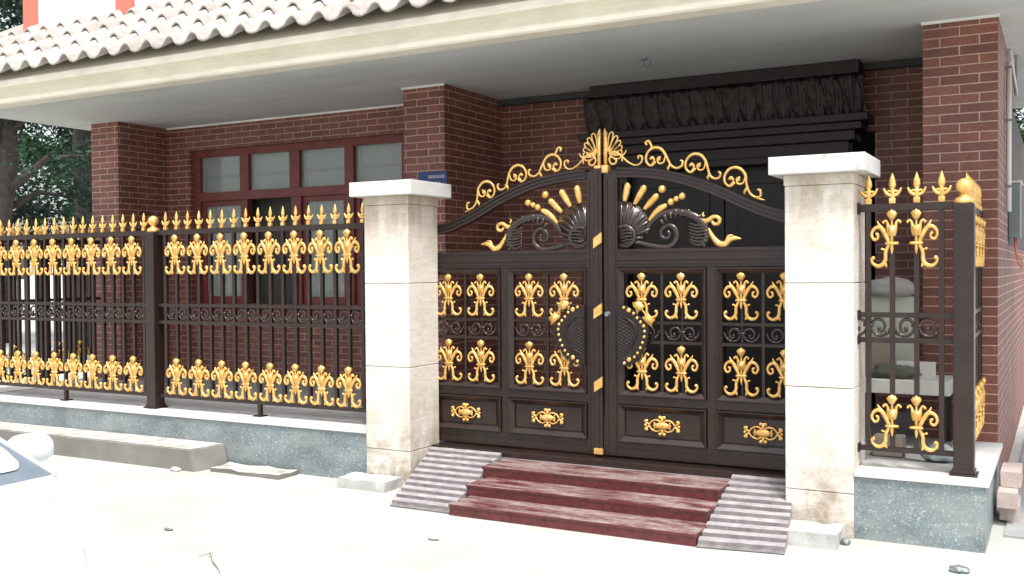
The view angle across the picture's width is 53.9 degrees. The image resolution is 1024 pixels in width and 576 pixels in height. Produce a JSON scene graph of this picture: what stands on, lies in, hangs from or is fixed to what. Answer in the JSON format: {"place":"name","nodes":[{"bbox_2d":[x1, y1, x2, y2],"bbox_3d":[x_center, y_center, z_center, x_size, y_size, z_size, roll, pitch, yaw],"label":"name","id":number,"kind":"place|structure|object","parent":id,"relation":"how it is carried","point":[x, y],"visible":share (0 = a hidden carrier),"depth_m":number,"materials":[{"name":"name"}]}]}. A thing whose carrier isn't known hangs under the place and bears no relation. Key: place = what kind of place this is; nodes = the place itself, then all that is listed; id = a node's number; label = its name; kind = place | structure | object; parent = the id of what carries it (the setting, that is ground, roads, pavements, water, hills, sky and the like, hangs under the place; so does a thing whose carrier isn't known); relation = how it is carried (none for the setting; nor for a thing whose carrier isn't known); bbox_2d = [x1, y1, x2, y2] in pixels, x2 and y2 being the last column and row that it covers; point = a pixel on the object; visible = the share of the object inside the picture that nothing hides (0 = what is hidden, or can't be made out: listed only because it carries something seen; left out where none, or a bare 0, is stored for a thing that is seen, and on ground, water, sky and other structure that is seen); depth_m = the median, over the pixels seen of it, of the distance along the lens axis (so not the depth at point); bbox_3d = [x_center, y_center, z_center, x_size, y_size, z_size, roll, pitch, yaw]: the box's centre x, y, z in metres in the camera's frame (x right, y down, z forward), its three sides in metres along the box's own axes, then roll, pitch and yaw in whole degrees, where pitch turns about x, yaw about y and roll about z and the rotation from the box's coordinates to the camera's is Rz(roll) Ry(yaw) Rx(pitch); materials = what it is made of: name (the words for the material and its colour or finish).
{"place":"outdoors","nodes":[
{"label":"outdoors","id":0,"kind":"place"},
{"bbox_2d":[30,260,62,312],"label":"yard wall","id":1,"kind":"structure","parent":0,"point":[32,286],"depth_m":39.81,"materials":[{"name":"paint"}]},
{"bbox_2d":[0,375,952,478],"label":"courtyard floor","id":2,"kind":"structure","parent":0,"point":[904,421],"depth_m":9.24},
{"bbox_2d":[432,441,785,478],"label":"gate sill","id":3,"kind":"structure","parent":2,"relation":"on","point":[679,467],"depth_m":7.02,"materials":[{"name":"brown stone"}]},
{"bbox_2d":[864,375,952,443],"bbox_3d":[2.672,0.832,6.900,0.640,0.452,0.440,0,1,29],"label":"work table","id":4,"kind":"object","parent":2,"relation":"on","point":[906,386],"visible":0.3,"depth_m":6.70,"materials":[{"name":"white"}]},
{"bbox_2d":[871,296,913,364],"bbox_3d":[2.653,0.331,7.071,0.320,0.544,0.060,0,1,29],"label":"pale panel","id":5,"kind":"object","parent":4,"relation":"on","point":[904,351],"visible":0.21,"depth_m":7.01,"materials":[{"name":"white"}]},
{"bbox_2d":[865,277,913,296],"bbox_3d":[2.650,-0.011,7.066,0.366,0.139,0.178,0,1,29],"label":"covered sack","id":6,"kind":"object","parent":5,"relation":"on","point":[903,287],"visible":0.74,"depth_m":7.00,"materials":[{"name":"grey fabric"}]},
{"bbox_2d":[865,364,921,378],"bbox_3d":[2.572,0.561,6.795,0.370,0.096,0.152,0,1,29],"label":"cloth heap","id":7,"kind":"object","parent":4,"relation":"on","point":[901,371],"visible":0.73,"depth_m":6.74,"materials":[{"name":"fabric"}]},
{"bbox_2d":[897,361,935,379],"bbox_3d":[2.712,0.551,6.764,0.240,0.115,0.050,0,1,29],"label":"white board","id":8,"kind":"object","parent":4,"relation":"on","point":[927,370],"visible":0.66,"depth_m":6.71,"materials":[{"name":"white"}]},
{"bbox_2d":[906,446,926,460],"bbox_3d":[2.536,1.030,6.308,0.130,0.073,0.120,0,1,38],"label":"paper scrap","id":9,"kind":"object","parent":2,"relation":"on","point":[915,456],"visible":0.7,"depth_m":6.27,"materials":[{"name":"white paper"}]},
{"bbox_2d":[920,444,952,461],"bbox_3d":[2.654,1.012,6.234,0.234,0.109,0.195,0,1,29],"label":"plastic bag","id":10,"kind":"object","parent":2,"relation":"on","point":[935,458],"visible":0.5,"depth_m":6.17,"materials":[{"name":"white plastic"}]},
{"bbox_2d":[0,279,1023,575],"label":"street ground","id":11,"kind":"structure","parent":0,"point":[120,515],"depth_m":5.94,"materials":[{"name":"concrete"}]},
{"bbox_2d":[1,1,73,342],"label":"tree","id":12,"kind":"object","parent":11,"relation":"on","point":[32,143],"visible":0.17,"depth_m":23.61,"materials":[{"name":"green plant"}]},
{"bbox_2d":[0,433,89,575],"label":"parked car","id":13,"kind":"object","parent":11,"relation":"on","point":[39,536],"visible":1,"depth_m":3.54,"materials":[{"name":"white paint"}]},
{"bbox_2d":[0,0,91,282],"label":"tree","id":14,"kind":"object","parent":11,"relation":"on","point":[11,183],"visible":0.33,"depth_m":16.77,"materials":[{"name":"green plant"}]},
{"bbox_2d":[0,0,91,352],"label":"tree","id":15,"kind":"object","parent":11,"relation":"on","point":[79,137],"visible":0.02,"depth_m":19.95,"materials":[{"name":"green plant"}]},
{"bbox_2d":[44,125,90,193],"bbox_3d":[-8.202,-3.005,25.551,5.825,8.490,5.330,0,1,29],"label":"tree","id":16,"kind":"object","parent":11,"relation":"on","point":[61,131],"depth_m":24.84,"materials":[{"name":"green plant"}]},
{"bbox_2d":[0,421,226,471],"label":"concrete kerb","id":17,"kind":"structure","parent":11,"relation":"on","point":[182,454],"depth_m":8.55,"materials":[{"name":"grey concrete"}]},
{"bbox_2d":[164,526,172,530],"bbox_3d":[-2.143,1.497,6.285,0.070,0.023,0.040,0,1,29],"label":"street stone","id":18,"kind":"object","parent":11,"relation":"on","point":[169,528],"visible":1,"depth_m":6.27,"materials":[{"name":"stone"}]},
{"bbox_2d":[170,467,181,470],"bbox_3d":[-2.726,1.464,8.164,0.108,0.033,0.066,0,1,29],"label":"street stone","id":19,"kind":"object","parent":11,"relation":"on","point":[175,469],"visible":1,"depth_m":8.14,"materials":[{"name":"grey stone"}]},
{"bbox_2d":[0,378,366,477],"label":"granite base wall","id":20,"kind":"structure","parent":11,"relation":"on","point":[322,448],"depth_m":8.34,"materials":[{"name":"grey stone"}]},
{"bbox_2d":[0,223,99,384],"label":"metal fence","id":21,"kind":"object","parent":20,"relation":"on","point":[41,299],"visible":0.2,"depth_m":10.90,"materials":[{"name":"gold metal"}]},
{"bbox_2d":[0,202,365,416],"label":"metal fence","id":22,"kind":"object","parent":20,"relation":"on","point":[155,316],"visible":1,"depth_m":8.79,"materials":[{"name":"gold metal"}]},
{"bbox_2d":[200,552,219,572],"bbox_3d":[-1.633,1.497,5.528,0.070,0.029,0.396,-1,1,-34],"label":"twig","id":23,"kind":"object","parent":11,"relation":"on","point":[211,553],"visible":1,"depth_m":5.57,"materials":[{"name":"wood"}]},
{"bbox_2d":[211,463,297,479],"bbox_3d":[-2.060,1.460,8.041,0.725,0.055,0.227,0,1,29],"label":"concrete slab","id":24,"kind":"object","parent":11,"relation":"on","point":[259,471],"depth_m":7.98,"materials":[{"name":"grey concrete"}]},
{"bbox_2d":[337,471,400,492],"bbox_3d":[-1.058,1.444,7.479,0.431,0.092,0.233,0,1,29],"label":"foot stone","id":25,"kind":"object","parent":11,"relation":"on","point":[361,481],"visible":0.99,"depth_m":7.41,"materials":[{"name":"grey stone"}]},
{"bbox_2d":[349,179,450,485],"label":"stone pillar","id":26,"kind":"structure","parent":11,"relation":"on","point":[401,327],"depth_m":7.56,"materials":[{"name":"stone"}]},
{"bbox_2d":[436,128,603,454],"bbox_3d":[-0.025,0.026,7.516,1.542,2.320,0.102,0,1,29],"label":"gate leaf","id":27,"kind":"object","parent":26,"relation":"attached to","point":[568,416],"visible":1,"depth_m":7.42,"materials":[{"name":"brown metal"}]},
{"bbox_2d":[390,447,501,512],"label":"ribbed ramp","id":28,"kind":"structure","parent":11,"relation":"on","point":[439,479],"depth_m":7.14,"materials":[{"name":"stone"}]},
{"bbox_2d":[0,0,1023,482],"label":"brick house","id":29,"kind":"structure","parent":11,"relation":"on","point":[182,108],"depth_m":9.01,"materials":[{"name":"brick"}]},
{"bbox_2d":[185,134,403,316],"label":"window","id":30,"kind":"structure","parent":29,"relation":"in","point":[313,174],"depth_m":11.15,"materials":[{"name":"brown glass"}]},
{"bbox_2d":[418,171,446,183],"bbox_3d":[-0.732,-0.994,9.256,0.320,0.150,0.012,0,1,29],"label":"address sign","id":31,"kind":"object","parent":29,"relation":"attached to","point":[438,176],"visible":0.58,"depth_m":9.24,"materials":[{"name":"blue metal"}]},
{"bbox_2d":[638,57,650,68],"bbox_3d":[1.068,-1.814,8.155,0.052,0.090,0.109,-1,1,-38],"label":"ceiling hook","id":32,"kind":"object","parent":29,"relation":"attached to","point":[644,58],"visible":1,"depth_m":8.14,"materials":[{"name":"grey metal"}]},
{"bbox_2d":[1005,61,1011,211],"bbox_3d":[3.759,-1.145,7.632,0.048,1.130,0.048,0,1,29],"label":"drain pipe","id":33,"kind":"object","parent":29,"relation":"attached to","point":[1008,119],"visible":1,"depth_m":7.62,"materials":[{"name":"white plastic"}]},
{"bbox_2d":[1008,49,1018,95],"bbox_3d":[3.997,-1.722,8.039,0.033,0.334,0.326,0,1,36],"label":"wall bracket","id":34,"kind":"object","parent":29,"relation":"attached to","point":[1015,74],"depth_m":8.12,"materials":[{"name":"white plastic"}]},
{"bbox_2d":[1008,180,1022,267],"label":"meter box","id":35,"kind":"object","parent":29,"relation":"attached to","point":[1014,222],"visible":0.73,"depth_m":8.16,"materials":[{"name":"grey metal"}]},
{"bbox_2d":[448,458,730,546],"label":"entrance steps","id":36,"kind":"structure","parent":11,"relation":"on","point":[676,509],"depth_m":6.47,"materials":[{"name":"red stone"}]},
{"bbox_2d":[696,474,791,554],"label":"ribbed ramp","id":37,"kind":"structure","parent":11,"relation":"on","point":[752,513],"depth_m":6.02,"materials":[{"name":"stone"}]},
{"bbox_2d":[788,518,844,550],"bbox_3d":[1.741,1.442,5.912,0.382,0.106,0.285,0,1,29],"label":"foot stone","id":38,"kind":"object","parent":11,"relation":"on","point":[802,533],"visible":0.79,"depth_m":5.80,"materials":[{"name":"grey stone"}]},
{"bbox_2d":[768,152,879,537],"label":"stone pillar","id":39,"kind":"structure","parent":11,"relation":"on","point":[824,303],"depth_m":6.03,"materials":[{"name":"stone"}]},
{"bbox_2d":[601,128,785,470],"bbox_3d":[1.314,0.028,6.785,1.526,2.320,0.102,0,1,29],"label":"gate leaf","id":40,"kind":"object","parent":39,"relation":"attached to","point":[711,423],"visible":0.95,"depth_m":6.86,"materials":[{"name":"brown metal"}]},
{"bbox_2d":[842,538,850,544],"bbox_3d":[1.930,1.467,5.837,0.049,0.036,0.053,-1,1,-39],"label":"street stone","id":41,"kind":"object","parent":11,"relation":"on","point":[845,541],"visible":1,"depth_m":5.82,"materials":[{"name":"grey stone"}]},
{"bbox_2d":[854,441,1002,552],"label":"granite base wall","id":42,"kind":"structure","parent":11,"relation":"on","point":[933,505],"depth_m":5.82,"materials":[{"name":"grey stone"}]},
{"bbox_2d":[857,171,985,477],"bbox_3d":[2.656,0.186,6.509,0.736,1.754,1.453,0,1,29],"label":"metal fence","id":43,"kind":"object","parent":42,"relation":"on","point":[969,247],"visible":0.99,"depth_m":5.89,"materials":[{"name":"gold metal"}]},
{"bbox_2d":[949,564,969,573],"bbox_3d":[2.347,1.472,5.287,0.105,0.039,0.081,0,1,29],"label":"street stone","id":44,"kind":"object","parent":11,"relation":"on","point":[958,568],"visible":1,"depth_m":5.27,"materials":[{"name":"grey stone"}]},
{"bbox_2d":[1013,108,1023,142],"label":"tree","id":45,"kind":"object","parent":11,"relation":"on","point":[1020,123],"visible":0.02,"depth_m":22.25,"materials":[{"name":"green plant"}]},
{"bbox_2d":[0,4,1023,278],"label":"sky","id":46,"kind":"structure","parent":0,"point":[48,132],"materials":[{"name":"white"}]},
{"bbox_2d":[865,342,889,375],"bbox_3d":[2.512,0.486,6.981,0.200,0.240,0.160,0,1,29],"label":"cardboard carton","id":47,"kind":"object","parent":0,"point":[880,353],"visible":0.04,"depth_m":6.89,"materials":[{"name":"beige cardboard"}]},
{"bbox_2d":[873,433,905,456],"bbox_3d":[2.411,1.003,6.443,0.180,0.124,0.140,0,1,29],"label":"carton","id":48,"kind":"object","parent":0,"point":[900,440],"visible":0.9,"depth_m":6.39,"materials":[{"name":"cardboard"}]},
{"bbox_2d":[1004,446,1023,539],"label":"side lane path","id":49,"kind":"structure","parent":0,"point":[1014,529],"depth_m":6.20,"materials":[{"name":"grey concrete"}]},
{"bbox_2d":[999,496,1020,521],"bbox_3d":[3.179,1.399,6.431,0.114,0.101,0.323,0,1,29],"label":"paving brick","id":50,"kind":"object","parent":49,"relation":"on","point":[1006,514],"visible":0.59,"depth_m":6.29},
{"bbox_2d":[997,483,1018,508],"bbox_3d":[3.106,1.301,6.309,0.113,0.099,0.281,0,1,29],"label":"paving brick","id":51,"kind":"object","parent":50,"relation":"on","point":[1008,497],"visible":0.92,"depth_m":6.20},
{"bbox_2d":[1000,462,1022,487],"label":"paving brick","id":52,"kind":"object","parent":51,"relation":"on","point":[1012,475],"visible":1,"depth_m":6.34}
]}

